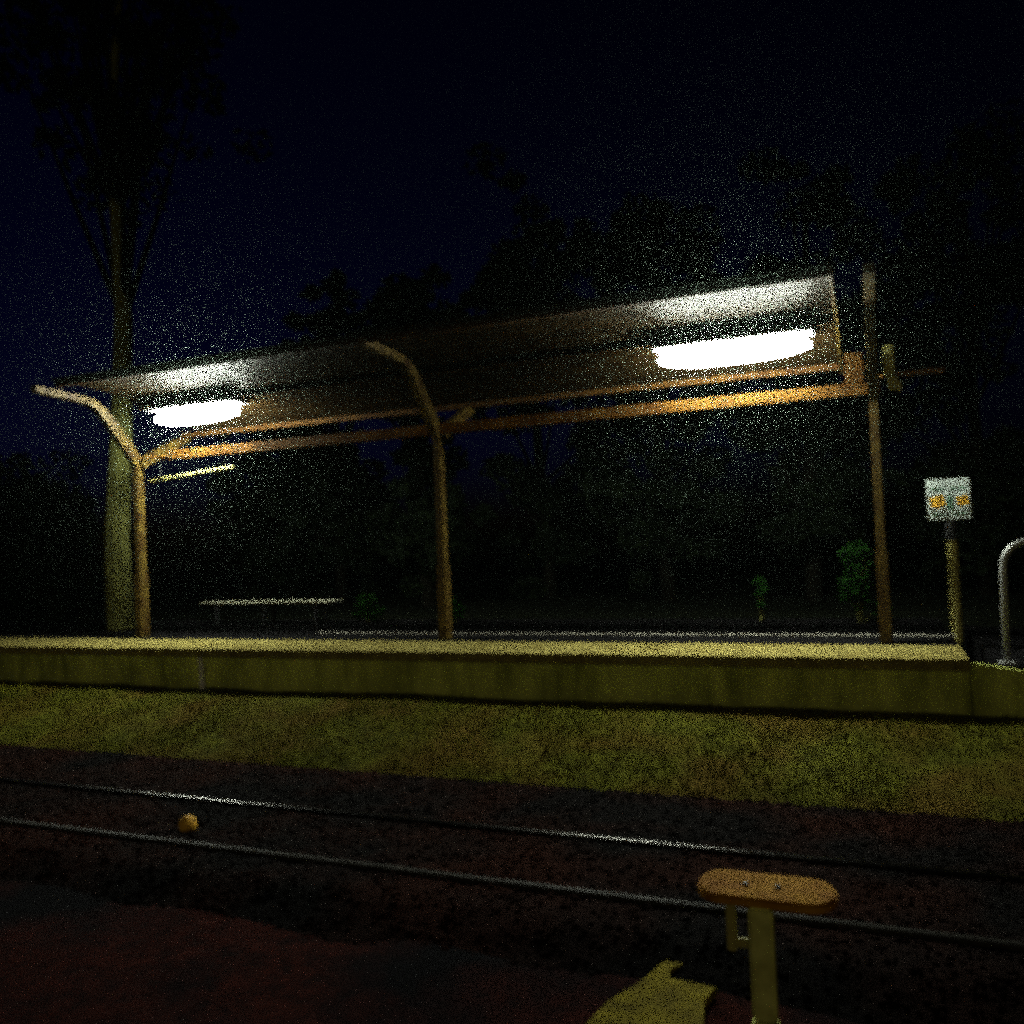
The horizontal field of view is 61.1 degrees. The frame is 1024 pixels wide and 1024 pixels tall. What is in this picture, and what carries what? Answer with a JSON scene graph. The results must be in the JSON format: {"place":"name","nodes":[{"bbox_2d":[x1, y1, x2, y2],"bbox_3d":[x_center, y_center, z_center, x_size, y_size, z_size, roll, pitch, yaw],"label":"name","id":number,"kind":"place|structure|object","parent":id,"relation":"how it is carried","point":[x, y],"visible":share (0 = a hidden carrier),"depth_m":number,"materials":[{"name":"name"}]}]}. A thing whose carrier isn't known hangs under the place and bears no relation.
{"place":"outdoors","nodes":[
{"label":"outdoors","id":0,"kind":"place"},
{"bbox_2d":[0,881,857,1023],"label":"path","id":1,"kind":"structure","parent":0,"point":[69,956],"depth_m":5.33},
{"bbox_2d":[586,960,716,1023],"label":"painted board","id":2,"kind":"object","parent":1,"relation":"on","point":[658,995],"visible":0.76,"depth_m":4.77,"materials":[{"name":"yellow paint"}]},
{"bbox_2d":[698,869,838,1023],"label":"tee post","id":3,"kind":"object","parent":1,"relation":"on","point":[762,897],"visible":1,"depth_m":4.01,"materials":[{"name":"wood"}]},
{"bbox_2d":[0,546,1023,652],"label":"ground","id":4,"kind":"structure","parent":0,"point":[598,587],"depth_m":25.43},
{"bbox_2d":[0,447,104,612],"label":"tree","id":5,"kind":"object","parent":4,"relation":"on","point":[30,574],"visible":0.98,"depth_m":28.12,"materials":[{"name":"green plant"}]},
{"bbox_2d":[204,423,363,599],"bbox_3d":[-7.335,-0.849,29.032,5.561,7.837,5.575,-1,-2,-41],"label":"tree","id":6,"kind":"object","parent":4,"relation":"on","point":[291,571],"visible":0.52,"depth_m":28.33,"materials":[{"name":"green plant"}]},
{"bbox_2d":[264,267,400,603],"bbox_3d":[-5.227,-2.302,25.904,4.668,10.365,5.316,-3,-2,22],"label":"tree","id":7,"kind":"object","parent":4,"relation":"on","point":[337,506],"visible":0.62,"depth_m":25.65,"materials":[{"name":"green plant"}]},
{"bbox_2d":[365,263,497,606],"bbox_3d":[-2.200,-2.118,22.813,4.158,9.594,4.667,-1,-2,-39],"label":"tree","id":8,"kind":"object","parent":4,"relation":"on","point":[403,301],"visible":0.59,"depth_m":22.19,"materials":[{"name":"green plant"}]},
{"bbox_2d":[0,618,972,714],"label":"station platform","id":9,"kind":"structure","parent":4,"relation":"on","point":[920,665],"depth_m":12.35,"materials":[{"name":"concrete"}]},
{"bbox_2d":[0,0,274,630],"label":"tall tree","id":10,"kind":"object","parent":9,"relation":"on","point":[129,143],"visible":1,"depth_m":17.95,"materials":[{"name":"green plant"}]},
{"bbox_2d":[198,657,206,688],"bbox_3d":[-4.856,2.520,13.580,0.130,0.489,0.104,-3,-2,22],"label":"drain pipe","id":11,"kind":"object","parent":9,"relation":"attached to","point":[202,680],"visible":1,"depth_m":13.54,"materials":[{"name":"white ceramic"}]},
{"bbox_2d":[199,599,342,624],"bbox_3d":[-4.934,2.048,17.692,3.250,0.475,0.450,-3,-2,22],"label":"bench","id":12,"kind":"object","parent":9,"relation":"on","point":[317,603],"visible":1,"depth_m":17.56,"materials":[{"name":"paint"}]},
{"bbox_2d":[352,593,385,621],"bbox_3d":[-2.858,1.952,17.230,0.616,0.682,0.538,-3,-2,22],"label":"bush","id":13,"kind":"object","parent":9,"relation":"on","point":[365,608],"visible":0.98,"depth_m":17.19,"materials":[{"name":"green plant"}]},
{"bbox_2d":[451,597,465,621],"bbox_3d":[-1.129,1.906,16.520,0.512,0.593,0.365,-1,-2,-28],"label":"bush","id":14,"kind":"object","parent":9,"relation":"on","point":[458,609],"visible":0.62,"depth_m":16.49,"materials":[{"name":"green plant"}]},
{"bbox_2d":[30,262,944,642],"bbox_3d":[-0.873,-0.232,13.216,13.585,4.431,3.570,-3,-2,22],"label":"platform shelter","id":15,"kind":"object","parent":9,"relation":"on","point":[562,350],"visible":0.99,"depth_m":13.00,"materials":[{"name":"metal"}]},
{"bbox_2d":[149,454,234,482],"bbox_3d":[-5.798,-0.804,15.690,2.059,0.435,0.120,-3,-2,26],"label":"hanging rail","id":16,"kind":"object","parent":15,"relation":"hanging from","point":[192,474],"visible":1,"depth_m":15.63,"materials":[{"name":"metal"}]},
{"bbox_2d":[143,399,249,424],"bbox_3d":[-5.555,-1.778,15.265,1.940,0.443,0.500,-3,-2,22],"label":"strip light","id":17,"kind":"object","parent":15,"relation":"hanging from","point":[202,412],"visible":1,"depth_m":15.11,"materials":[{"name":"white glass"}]},
{"bbox_2d":[651,328,814,366],"bbox_3d":[2.981,-2.231,11.757,2.100,0.443,0.500,-3,-2,22],"label":"strip light","id":18,"kind":"object","parent":15,"relation":"hanging from","point":[744,349],"visible":1,"depth_m":11.62,"materials":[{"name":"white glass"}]},
{"bbox_2d":[880,344,901,391],"bbox_3d":[4.870,-1.845,11.221,0.282,0.610,0.196,-3,-2,22],"label":"loudspeaker","id":19,"kind":"object","parent":15,"relation":"attached to","point":[894,383],"visible":0.96,"depth_m":11.13,"materials":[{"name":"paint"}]},
{"bbox_2d":[751,575,768,620],"bbox_3d":[4.176,1.491,14.577,0.283,0.863,0.270,-3,-2,22],"label":"tree","id":20,"kind":"object","parent":9,"relation":"on","point":[760,583],"visible":0.96,"depth_m":14.56,"materials":[{"name":"green plant"}]},
{"bbox_2d":[835,539,892,622],"bbox_3d":[5.539,1.132,13.678,0.841,1.429,0.669,-3,-2,22],"label":"tree","id":21,"kind":"object","parent":9,"relation":"on","point":[856,587],"visible":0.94,"depth_m":13.62,"materials":[{"name":"green plant"}]},
{"bbox_2d":[925,477,971,651],"bbox_3d":[6.196,0.784,12.222,0.560,2.510,0.172,-3,-2,22],"label":"platform sign","id":22,"kind":"object","parent":9,"relation":"on","point":[948,500],"visible":0.94,"depth_m":12.16,"materials":[{"name":"metal"}]},
{"bbox_2d":[0,679,1023,821],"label":"verge","id":23,"kind":"structure","parent":4,"relation":"on","point":[999,808],"depth_m":9.99,"materials":[{"name":"green plant"}]},
{"bbox_2d":[0,744,1023,1023],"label":"ballast","id":24,"kind":"structure","parent":4,"relation":"on","point":[856,976],"depth_m":6.64,"materials":[{"name":"gravel"}]},
{"bbox_2d":[178,815,196,831],"bbox_3d":[-2.941,2.880,7.880,0.174,0.254,0.174,-3,-2,22],"label":"track marker","id":25,"kind":"object","parent":24,"relation":"on","point":[187,823],"visible":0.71,"depth_m":7.83,"materials":[{"name":"orange paint"}]},
{"bbox_2d":[0,818,1023,951],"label":"rail","id":26,"kind":"object","parent":24,"relation":"on","point":[863,926],"depth_m":6.12,"materials":[{"name":"grey metal"}]},
{"bbox_2d":[0,778,1023,882],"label":"rail","id":27,"kind":"object","parent":24,"relation":"on","point":[828,860],"visible":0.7,"depth_m":7.19,"materials":[{"name":"grey metal"}]},
{"bbox_2d":[457,141,632,599],"bbox_3d":[0.698,-3.523,24.239,5.211,12.228,6.245,-3,-2,22],"label":"tree","id":28,"kind":"object","parent":4,"relation":"on","point":[504,281],"visible":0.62,"depth_m":23.32,"materials":[{"name":"green plant"}]},
{"bbox_2d":[547,191,745,601],"bbox_3d":[3.260,-2.817,21.907,5.562,10.463,5.587,-3,-2,22],"label":"tree","id":29,"kind":"object","parent":4,"relation":"on","point":[647,523],"visible":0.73,"depth_m":20.88,"materials":[{"name":"green plant"}]},
{"bbox_2d":[678,146,963,601],"bbox_3d":[6.930,-3.081,19.306,4.845,10.530,5.814,-1,-2,-35],"label":"tree","id":30,"kind":"object","parent":4,"relation":"on","point":[821,493],"visible":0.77,"depth_m":18.81,"materials":[{"name":"green plant"}]},
{"bbox_2d":[836,97,1023,594],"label":"tree","id":31,"kind":"object","parent":4,"relation":"on","point":[986,535],"visible":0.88,"depth_m":19.20,"materials":[{"name":"green plant"}]},
{"bbox_2d":[963,625,1023,716],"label":"access ramp","id":32,"kind":"structure","parent":4,"relation":"on","point":[997,689],"depth_m":9.51,"materials":[{"name":"concrete"}]},
{"bbox_2d":[997,538,1023,663],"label":"handrail","id":33,"kind":"object","parent":32,"relation":"on","point":[1010,548],"visible":0.94,"depth_m":9.69,"materials":[{"name":"metal"}]},
{"bbox_2d":[0,0,1023,575],"label":"sky","id":34,"kind":"structure","parent":0,"point":[372,110],"materials":[{"name":"blue"}]}
]}

